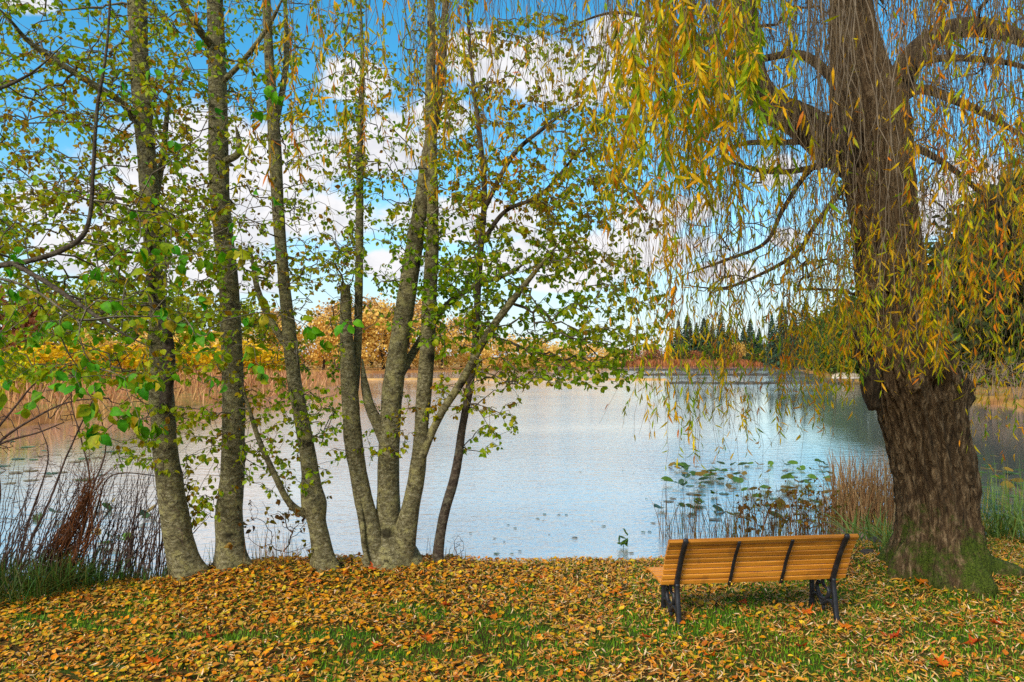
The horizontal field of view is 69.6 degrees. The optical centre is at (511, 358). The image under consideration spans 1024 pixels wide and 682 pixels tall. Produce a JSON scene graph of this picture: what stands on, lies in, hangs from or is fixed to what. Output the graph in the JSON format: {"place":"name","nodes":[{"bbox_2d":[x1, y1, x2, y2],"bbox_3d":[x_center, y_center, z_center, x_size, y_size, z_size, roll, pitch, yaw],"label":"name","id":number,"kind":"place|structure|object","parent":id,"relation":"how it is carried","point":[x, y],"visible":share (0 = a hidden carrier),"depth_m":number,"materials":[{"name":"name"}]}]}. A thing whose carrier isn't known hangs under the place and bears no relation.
{"place":"outdoors","nodes":[
{"label":"outdoors","id":0,"kind":"place"},
{"bbox_2d":[0,366,1023,579],"bbox_3d":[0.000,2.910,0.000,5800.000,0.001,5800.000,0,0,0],"label":"water","id":1,"kind":"structure","parent":0,"point":[531,473],"depth_m":20.16,"materials":[{"name":"liquid"}]},
{"bbox_2d":[360,377,665,380],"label":"reed mat","id":2,"kind":"object","parent":1,"relation":"on","point":[411,378],"visible":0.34,"depth_m":98.41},
{"bbox_2d":[617,528,627,547],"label":"water plant","id":3,"kind":"object","parent":1,"relation":"in","point":[625,542],"visible":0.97,"depth_m":11.29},
{"bbox_2d":[651,481,717,538],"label":"reed stalks","id":4,"kind":"object","parent":1,"relation":"in","point":[668,526],"visible":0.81,"depth_m":12.04,"materials":[{"name":"plant"}]},
{"bbox_2d":[679,478,744,538],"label":"reed stalks","id":5,"kind":"object","parent":1,"relation":"in","point":[699,529],"visible":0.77,"depth_m":11.92,"materials":[{"name":"plant"}]},
{"bbox_2d":[624,368,801,370],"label":"log line","id":6,"kind":"object","parent":1,"relation":"on","point":[646,369],"visible":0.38,"depth_m":175.16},
{"bbox_2d":[643,373,822,375],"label":"log line","id":7,"kind":"object","parent":1,"relation":"on","point":[752,374],"visible":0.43,"depth_m":123.95,"materials":[{"name":"wood"}]},
{"bbox_2d":[685,476,790,537],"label":"reed stalks","id":8,"kind":"object","parent":1,"relation":"in","point":[753,517],"visible":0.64,"depth_m":11.71,"materials":[{"name":"plant"}]},
{"bbox_2d":[666,381,839,383],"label":"log line","id":9,"kind":"object","parent":1,"relation":"on","point":[695,382],"visible":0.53,"depth_m":83.35,"materials":[{"name":"wood"}]},
{"bbox_2d":[735,487,794,535],"bbox_3d":[4.009,2.472,11.845,0.868,0.766,1.073,0,0,0],"label":"marsh weed","id":10,"kind":"object","parent":1,"relation":"on","point":[773,505],"visible":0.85,"depth_m":11.81,"materials":[{"name":"brown plant"}]},
{"bbox_2d":[735,473,811,536],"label":"reed stalks","id":11,"kind":"object","parent":1,"relation":"in","point":[773,524],"visible":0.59,"depth_m":11.92,"materials":[{"name":"plant"}]},
{"bbox_2d":[777,477,846,528],"bbox_3d":[4.822,2.438,12.119,0.949,0.834,1.277,0,0,0],"label":"marsh weed","id":12,"kind":"object","parent":1,"relation":"on","point":[799,521],"visible":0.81,"depth_m":11.92,"materials":[{"name":"brown plant"}]},
{"bbox_2d":[786,471,856,534],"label":"reed stalks","id":13,"kind":"object","parent":1,"relation":"in","point":[827,528],"visible":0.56,"depth_m":11.95,"materials":[{"name":"plant"}]},
{"bbox_2d":[796,441,895,531],"bbox_3d":[5.865,2.219,12.640,2.756,1.582,2.279,0,0,-27],"label":"cattail clump","id":14,"kind":"object","parent":1,"relation":"in","point":[863,495],"visible":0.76,"depth_m":12.58,"materials":[{"name":"plant"}]},
{"bbox_2d":[978,456,1023,516],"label":"cattail clump","id":15,"kind":"object","parent":1,"relation":"in","point":[993,493],"visible":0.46,"depth_m":13.84,"materials":[{"name":"plant"}]},
{"bbox_2d":[0,357,1023,681],"bbox_3d":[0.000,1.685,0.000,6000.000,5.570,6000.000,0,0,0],"label":"ground","id":16,"kind":"structure","parent":0,"point":[342,643],"depth_m":6.93,"materials":[{"name":"plant"}]},
{"bbox_2d":[0,345,45,397],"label":"willow bush","id":17,"kind":"object","parent":16,"relation":"on","point":[20,362],"visible":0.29,"depth_m":43.81,"materials":[{"name":"yellow plant"}]},
{"bbox_2d":[0,284,51,351],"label":"rust bush","id":18,"kind":"object","parent":16,"relation":"on","point":[13,333],"visible":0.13,"depth_m":79.96,"materials":[{"name":"orange plant"}]},
{"bbox_2d":[0,298,60,351],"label":"rust bush","id":19,"kind":"object","parent":16,"relation":"on","point":[33,315],"visible":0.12,"depth_m":81.11,"materials":[{"name":"orange plant"}]},
{"bbox_2d":[4,340,79,383],"bbox_3d":[-39.545,0.599,62.248,8.924,4.421,8.303,0,0,39],"label":"willow bush","id":20,"kind":"object","parent":16,"relation":"on","point":[46,357],"visible":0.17,"depth_m":61.53,"materials":[{"name":"plant"}]},
{"bbox_2d":[4,282,103,356],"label":"olive tree","id":21,"kind":"object","parent":16,"relation":"on","point":[67,304],"visible":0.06,"depth_m":114.14,"materials":[{"name":"green plant"}]},
{"bbox_2d":[6,553,151,598],"bbox_3d":[-4.956,2.574,8.419,2.363,0.828,2.494,0,0,34],"label":"sedge tuft","id":22,"kind":"object","parent":16,"relation":"on","point":[99,578],"visible":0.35,"depth_m":8.14,"materials":[{"name":"green plant"}]},
{"bbox_2d":[0,540,164,606],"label":"sedge tuft","id":23,"kind":"object","parent":16,"relation":"on","point":[22,578],"visible":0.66,"depth_m":7.89,"materials":[{"name":"green plant"}]},
{"bbox_2d":[31,339,137,380],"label":"willow bush","id":24,"kind":"object","parent":16,"relation":"on","point":[76,350],"visible":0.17,"depth_m":65.95,"materials":[{"name":"plant"}]},
{"bbox_2d":[55,327,124,361],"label":"amber bush","id":25,"kind":"object","parent":16,"relation":"on","point":[106,341],"visible":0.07,"depth_m":91.56,"materials":[{"name":"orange plant"}]},
{"bbox_2d":[56,270,148,356],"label":"olive tree","id":26,"kind":"object","parent":16,"relation":"on","point":[111,294],"visible":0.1,"depth_m":123.46,"materials":[{"name":"green plant"}]},
{"bbox_2d":[0,345,213,591],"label":"bare shrub","id":27,"kind":"object","parent":16,"relation":"on","point":[130,551],"visible":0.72,"depth_m":8.63,"materials":[{"name":"plant"}]},
{"bbox_2d":[19,447,121,578],"bbox_3d":[-5.099,1.785,8.523,1.072,1.517,0.302,0,0,0],"label":"vine tangle","id":28,"kind":"object","parent":27,"relation":"attached to","point":[81,508],"visible":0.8,"depth_m":8.51,"materials":[{"name":"plant"}]},
{"bbox_2d":[71,343,147,377],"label":"willow bush","id":29,"kind":"object","parent":16,"relation":"on","point":[136,363],"visible":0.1,"depth_m":69.90,"materials":[{"name":"plant"}]},
{"bbox_2d":[0,0,253,580],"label":"alder tree","id":30,"kind":"object","parent":16,"relation":"on","point":[178,554],"visible":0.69,"depth_m":8.44,"materials":[{"name":"green plant"}]},
{"bbox_2d":[105,565,170,584],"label":"sedge tuft","id":31,"kind":"object","parent":16,"relation":"on","point":[147,577],"visible":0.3,"depth_m":8.41,"materials":[{"name":"green plant"}]},
{"bbox_2d":[82,278,204,358],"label":"olive tree","id":32,"kind":"object","parent":16,"relation":"on","point":[190,320],"visible":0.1,"depth_m":130.36,"materials":[{"name":"green plant"}]},
{"bbox_2d":[116,331,185,359],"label":"amber bush","id":33,"kind":"object","parent":16,"relation":"on","point":[139,339],"visible":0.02,"depth_m":96.23,"materials":[{"name":"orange plant"}]},
{"bbox_2d":[112,343,190,371],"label":"willow bush","id":34,"kind":"object","parent":16,"relation":"on","point":[135,349],"visible":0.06,"depth_m":72.95,"materials":[{"name":"plant"}]},
{"bbox_2d":[145,653,167,666],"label":"maple leaf","id":35,"kind":"object","parent":16,"relation":"on","point":[152,659],"visible":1,"depth_m":6.14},
{"bbox_2d":[143,338,213,377],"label":"willow bush","id":36,"kind":"object","parent":16,"relation":"on","point":[194,359],"visible":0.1,"depth_m":80.89,"materials":[{"name":"plant"}]},
{"bbox_2d":[0,0,363,448],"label":"leaning alder","id":37,"kind":"object","parent":16,"relation":"on","point":[141,385],"visible":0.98,"depth_m":6.00,"materials":[{"name":"green plant"}]},
{"bbox_2d":[175,294,241,351],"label":"olive tree","id":38,"kind":"object","parent":16,"relation":"on","point":[215,322],"visible":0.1,"depth_m":138.49,"materials":[{"name":"green plant"}]},
{"bbox_2d":[177,345,247,373],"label":"willow bush","id":39,"kind":"object","parent":16,"relation":"on","point":[203,358],"visible":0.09,"depth_m":84.91,"materials":[{"name":"plant"}]},
{"bbox_2d":[191,330,262,359],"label":"amber bush","id":40,"kind":"object","parent":16,"relation":"on","point":[217,339],"visible":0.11,"depth_m":105.43,"materials":[{"name":"orange plant"}]},
{"bbox_2d":[200,339,283,374],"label":"willow bush","id":41,"kind":"object","parent":16,"relation":"on","point":[245,364],"visible":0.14,"depth_m":92.39,"materials":[{"name":"plant"}]},
{"bbox_2d":[0,365,483,428],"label":"marsh reeds","id":42,"kind":"object","parent":16,"relation":"on","point":[250,383],"visible":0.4,"depth_m":46.22,"materials":[{"name":"plant"}]},
{"bbox_2d":[215,299,280,358],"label":"olive tree","id":43,"kind":"object","parent":16,"relation":"on","point":[256,328],"visible":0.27,"depth_m":147.06,"materials":[{"name":"green plant"}]},
{"bbox_2d":[132,0,377,571],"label":"alder tree","id":44,"kind":"object","parent":16,"relation":"on","point":[228,516],"visible":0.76,"depth_m":8.73,"materials":[{"name":"green plant"}]},
{"bbox_2d":[149,0,364,572],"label":"alder tree","id":45,"kind":"object","parent":16,"relation":"on","point":[313,510],"visible":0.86,"depth_m":8.62,"materials":[{"name":"green plant"}]},
{"bbox_2d":[242,519,292,571],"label":"dry stalks","id":46,"kind":"object","parent":16,"relation":"on","point":[263,557],"visible":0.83,"depth_m":8.77,"materials":[{"name":"plant"}]},
{"bbox_2d":[243,346,300,372],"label":"willow bush","id":47,"kind":"object","parent":16,"relation":"on","point":[275,362],"visible":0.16,"depth_m":96.78,"materials":[{"name":"plant"}]},
{"bbox_2d":[249,306,302,362],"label":"tan tree","id":48,"kind":"object","parent":16,"relation":"on","point":[272,311],"visible":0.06,"depth_m":173.89,"materials":[{"name":"orange plant"}]},
{"bbox_2d":[224,496,331,559],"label":"waterside twigs","id":49,"kind":"object","parent":16,"relation":"on","point":[229,545],"visible":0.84,"depth_m":8.91,"materials":[{"name":"brown plant"}]},
{"bbox_2d":[264,320,310,366],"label":"gold tree","id":50,"kind":"object","parent":16,"relation":"on","point":[299,336],"visible":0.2,"depth_m":148.58,"materials":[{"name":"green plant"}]},
{"bbox_2d":[266,530,309,566],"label":"dry stalks","id":51,"kind":"object","parent":16,"relation":"on","point":[285,555],"visible":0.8,"depth_m":8.81,"materials":[{"name":"plant"}]},
{"bbox_2d":[300,312,339,369],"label":"gold tree","id":52,"kind":"object","parent":16,"relation":"on","point":[317,355],"visible":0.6,"depth_m":148.53,"materials":[{"name":"orange plant"}]},
{"bbox_2d":[299,298,369,367],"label":"tan tree","id":53,"kind":"object","parent":16,"relation":"on","point":[328,312],"visible":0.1,"depth_m":178.34,"materials":[{"name":"orange plant"}]},
{"bbox_2d":[318,307,386,370],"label":"gold tree","id":54,"kind":"object","parent":16,"relation":"on","point":[365,321],"visible":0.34,"depth_m":149.70,"materials":[{"name":"orange plant"}]},
{"bbox_2d":[353,293,394,367],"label":"tan tree","id":55,"kind":"object","parent":16,"relation":"on","point":[374,304],"visible":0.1,"depth_m":183.93,"materials":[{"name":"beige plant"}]},
{"bbox_2d":[352,302,420,369],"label":"gold tree","id":56,"kind":"object","parent":16,"relation":"on","point":[383,353],"visible":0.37,"depth_m":154.19,"materials":[{"name":"orange plant"}]},
{"bbox_2d":[378,308,442,369],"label":"gold tree","id":57,"kind":"object","parent":16,"relation":"on","point":[411,345],"visible":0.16,"depth_m":158.63,"materials":[{"name":"orange plant"}]},
{"bbox_2d":[410,296,453,366],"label":"tan tree","id":58,"kind":"object","parent":16,"relation":"on","point":[416,308],"visible":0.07,"depth_m":187.56,"materials":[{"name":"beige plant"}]},
{"bbox_2d":[426,535,472,562],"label":"dry stalks","id":59,"kind":"object","parent":16,"relation":"on","point":[448,554],"visible":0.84,"depth_m":9.08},
{"bbox_2d":[434,318,465,368],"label":"gold tree","id":60,"kind":"object","parent":16,"relation":"on","point":[451,354],"visible":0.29,"depth_m":167.62,"materials":[{"name":"orange plant"}]},
{"bbox_2d":[438,314,488,366],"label":"tan tree","id":61,"kind":"object","parent":16,"relation":"on","point":[459,329],"visible":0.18,"depth_m":199.43,"materials":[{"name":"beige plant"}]},
{"bbox_2d":[455,325,498,366],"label":"gold tree","id":62,"kind":"object","parent":16,"relation":"on","point":[483,355],"visible":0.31,"depth_m":174.96,"materials":[{"name":"orange plant"}]},
{"bbox_2d":[299,0,675,571],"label":"alder tree","id":63,"kind":"object","parent":16,"relation":"on","point":[388,524],"visible":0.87,"depth_m":8.80,"materials":[{"name":"green plant"}]},
{"bbox_2d":[481,332,541,367],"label":"amber bush","id":64,"kind":"object","parent":16,"relation":"on","point":[500,364],"visible":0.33,"depth_m":188.43,"materials":[{"name":"orange plant"}]},
{"bbox_2d":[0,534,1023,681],"bbox_3d":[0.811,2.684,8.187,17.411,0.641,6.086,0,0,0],"label":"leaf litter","id":65,"kind":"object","parent":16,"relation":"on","point":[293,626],"visible":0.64,"depth_m":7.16,"materials":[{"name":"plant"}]},
{"bbox_2d":[504,337,561,368],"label":"amber bush","id":66,"kind":"object","parent":16,"relation":"on","point":[550,349],"visible":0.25,"depth_m":203.64,"materials":[{"name":"orange plant"}]},
{"bbox_2d":[423,0,669,562],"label":"alder tree","id":67,"kind":"object","parent":16,"relation":"on","point":[482,199],"visible":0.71,"depth_m":8.96,"materials":[{"name":"green plant"}]},
{"bbox_2d":[547,340,588,367],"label":"amber bush","id":68,"kind":"object","parent":16,"relation":"on","point":[573,364],"visible":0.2,"depth_m":223.48,"materials":[{"name":"orange plant"}]},
{"bbox_2d":[574,342,613,366],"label":"amber bush","id":69,"kind":"object","parent":16,"relation":"on","point":[592,358],"visible":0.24,"depth_m":242.19,"materials":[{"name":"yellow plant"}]},
{"bbox_2d":[180,0,1023,597],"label":"weeping willow","id":70,"kind":"object","parent":16,"relation":"on","point":[868,148],"visible":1,"depth_m":6.38,"materials":[{"name":"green plant"}]},
{"bbox_2d":[528,359,776,366],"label":"reeds","id":71,"kind":"object","parent":16,"relation":"on","point":[675,363],"visible":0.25,"depth_m":263.07,"materials":[{"name":"orange plant"}]},
{"bbox_2d":[638,347,672,359],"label":"rust bush","id":72,"kind":"object","parent":16,"relation":"on","point":[656,354],"visible":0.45,"depth_m":268.18,"materials":[{"name":"brown plant"}]},
{"bbox_2d":[671,319,684,358],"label":"conifer tree","id":73,"kind":"object","parent":16,"relation":"on","point":[681,338],"visible":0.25,"depth_m":287.35,"materials":[{"name":"green plant"}]},
{"bbox_2d":[668,342,696,359],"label":"green bush","id":74,"kind":"object","parent":16,"relation":"on","point":[674,354],"visible":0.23,"depth_m":271.42,"materials":[{"name":"green plant"}]},
{"bbox_2d":[682,315,696,356],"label":"conifer tree","id":75,"kind":"object","parent":16,"relation":"on","point":[686,337],"visible":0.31,"depth_m":288.77,"materials":[{"name":"green plant"}]},
{"bbox_2d":[695,318,714,354],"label":"conifer tree","id":76,"kind":"object","parent":16,"relation":"on","point":[702,340],"visible":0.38,"depth_m":286.88,"materials":[{"name":"green plant"}]},
{"bbox_2d":[690,343,730,359],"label":"green bush","id":77,"kind":"object","parent":16,"relation":"on","point":[706,350],"visible":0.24,"depth_m":268.82,"materials":[{"name":"green plant"}]},
{"bbox_2d":[713,320,728,355],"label":"conifer tree","id":78,"kind":"object","parent":16,"relation":"on","point":[718,332],"visible":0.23,"depth_m":289.10,"materials":[{"name":"green plant"}]},
{"bbox_2d":[728,342,747,359],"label":"gold tree","id":79,"kind":"object","parent":16,"relation":"on","point":[743,351],"visible":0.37,"depth_m":271.24,"materials":[{"name":"orange plant"}]},
{"bbox_2d":[740,320,758,358],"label":"conifer tree","id":80,"kind":"object","parent":16,"relation":"on","point":[751,332],"visible":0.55,"depth_m":285.07,"materials":[{"name":"green plant"}]},
{"bbox_2d":[645,534,858,625],"bbox_3d":[2.338,2.116,7.251,1.869,0.918,0.809,0,0,-7],"label":"park bench","id":81,"kind":"object","parent":16,"relation":"on","point":[811,558],"visible":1,"depth_m":7.04,"materials":[{"name":"brown wood"}]},
{"bbox_2d":[743,347,765,362],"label":"green bush","id":82,"kind":"object","parent":16,"relation":"on","point":[756,352],"visible":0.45,"depth_m":266.16,"materials":[{"name":"green plant"}]},
{"bbox_2d":[763,313,777,366],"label":"conifer tree","id":83,"kind":"object","parent":16,"relation":"on","point":[769,335],"visible":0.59,"depth_m":249.41,"materials":[{"name":"green plant"}]},
{"bbox_2d":[767,306,788,366],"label":"conifer tree","id":84,"kind":"object","parent":16,"relation":"on","point":[776,355],"visible":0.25,"depth_m":239.16,"materials":[{"name":"green plant"}]},
{"bbox_2d":[782,309,802,366],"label":"conifer tree","id":85,"kind":"object","parent":16,"relation":"on","point":[791,340],"visible":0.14,"depth_m":234.48,"materials":[{"name":"green plant"}]},
{"bbox_2d":[789,302,811,367],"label":"conifer tree","id":86,"kind":"object","parent":16,"relation":"on","point":[801,320],"visible":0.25,"depth_m":219.53,"materials":[{"name":"green plant"}]},
{"bbox_2d":[794,314,825,369],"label":"leafy tree","id":87,"kind":"object","parent":16,"relation":"on","point":[811,368],"visible":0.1,"depth_m":150.36,"materials":[{"name":"green plant"}]},
{"bbox_2d":[804,310,850,371],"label":"leafy tree","id":88,"kind":"object","parent":16,"relation":"on","point":[820,350],"visible":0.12,"depth_m":129.75,"materials":[{"name":"green plant"}]},
{"bbox_2d":[815,296,858,373],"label":"leafy tree","id":89,"kind":"object","parent":16,"relation":"on","point":[832,367],"visible":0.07,"depth_m":118.19,"materials":[{"name":"green plant"}]},
{"bbox_2d":[822,301,858,373],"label":"leafy tree","id":90,"kind":"object","parent":16,"relation":"on","point":[839,336],"visible":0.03,"depth_m":108.57,"materials":[{"name":"green plant"}]},
{"bbox_2d":[822,282,859,373],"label":"leafy tree","id":91,"kind":"object","parent":16,"relation":"on","point":[846,362],"visible":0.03,"depth_m":101.02,"materials":[{"name":"green plant"}]},
{"bbox_2d":[827,378,858,383],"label":"landing stage","id":92,"kind":"object","parent":16,"relation":"on","point":[845,378],"visible":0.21,"depth_m":82.90,"materials":[{"name":"grey wood"}]},
{"bbox_2d":[832,373,859,377],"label":"rowing boat","id":93,"kind":"object","parent":92,"relation":"on","point":[852,375],"visible":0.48,"depth_m":83.58,"materials":[{"name":"white wood"}]},
{"bbox_2d":[795,502,892,543],"bbox_3d":[5.084,2.427,10.694,2.736,0.908,3.176,0,0,26],"label":"iris clump","id":94,"kind":"object","parent":16,"relation":"on","point":[867,532],"visible":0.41,"depth_m":10.34,"materials":[{"name":"plant"}]},
{"bbox_2d":[845,520,892,551],"bbox_3d":[4.810,2.288,9.540,1.226,0.449,1.668,0,0,-22],"label":"iris clump","id":95,"kind":"object","parent":16,"relation":"on","point":[885,539],"visible":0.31,"depth_m":9.50,"materials":[{"name":"plant"}]},
{"bbox_2d":[933,651,950,667],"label":"maple leaf","id":96,"kind":"object","parent":16,"relation":"on","point":[944,663],"visible":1,"depth_m":6.10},
{"bbox_2d":[962,633,981,644],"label":"maple leaf","id":97,"kind":"object","parent":16,"relation":"on","point":[971,642],"visible":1,"depth_m":6.54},
{"bbox_2d":[924,195,1023,383],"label":"evergreen tree","id":98,"kind":"object","parent":16,"relation":"on","point":[954,319],"visible":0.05,"depth_m":67.52,"materials":[{"name":"green plant"}]},
{"bbox_2d":[927,178,1023,384],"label":"evergreen tree","id":99,"kind":"object","parent":16,"relation":"on","point":[966,370],"visible":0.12,"depth_m":64.26,"materials":[{"name":"green plant"}]},
{"bbox_2d":[956,351,994,392],"bbox_3d":[32.393,1.172,51.974,3.685,3.325,3.742,0,0,1],"label":"bare bush","id":100,"kind":"object","parent":16,"relation":"on","point":[977,372],"visible":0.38,"depth_m":51.54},
{"bbox_2d":[932,160,1023,387],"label":"evergreen tree","id":101,"kind":"object","parent":16,"relation":"on","point":[986,315],"visible":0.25,"depth_m":62.40,"materials":[{"name":"green plant"}]},
{"bbox_2d":[950,170,1023,384],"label":"evergreen tree","id":102,"kind":"object","parent":16,"relation":"on","point":[1015,315],"visible":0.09,"depth_m":62.96,"materials":[{"name":"green plant"}]},
{"bbox_2d":[968,360,1022,395],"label":"bare bush","id":103,"kind":"object","parent":16,"relation":"on","point":[993,394],"visible":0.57,"depth_m":49.98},
{"bbox_2d":[981,479,1023,542],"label":"iris clump","id":104,"kind":"object","parent":16,"relation":"on","point":[1019,526],"visible":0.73,"depth_m":10.36,"materials":[{"name":"plant"}]},
{"bbox_2d":[981,492,1023,539],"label":"iris clump","id":105,"kind":"object","parent":16,"relation":"on","point":[992,531],"visible":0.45,"depth_m":10.39,"materials":[{"name":"plant"}]},
{"bbox_2d":[987,352,1023,399],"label":"bare bush","id":106,"kind":"object","parent":16,"relation":"on","point":[1020,395],"visible":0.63,"depth_m":46.00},
{"bbox_2d":[0,0,1023,356],"label":"sky","id":107,"kind":"structure","parent":0,"point":[378,255],"materials":[{"name":"blue"}]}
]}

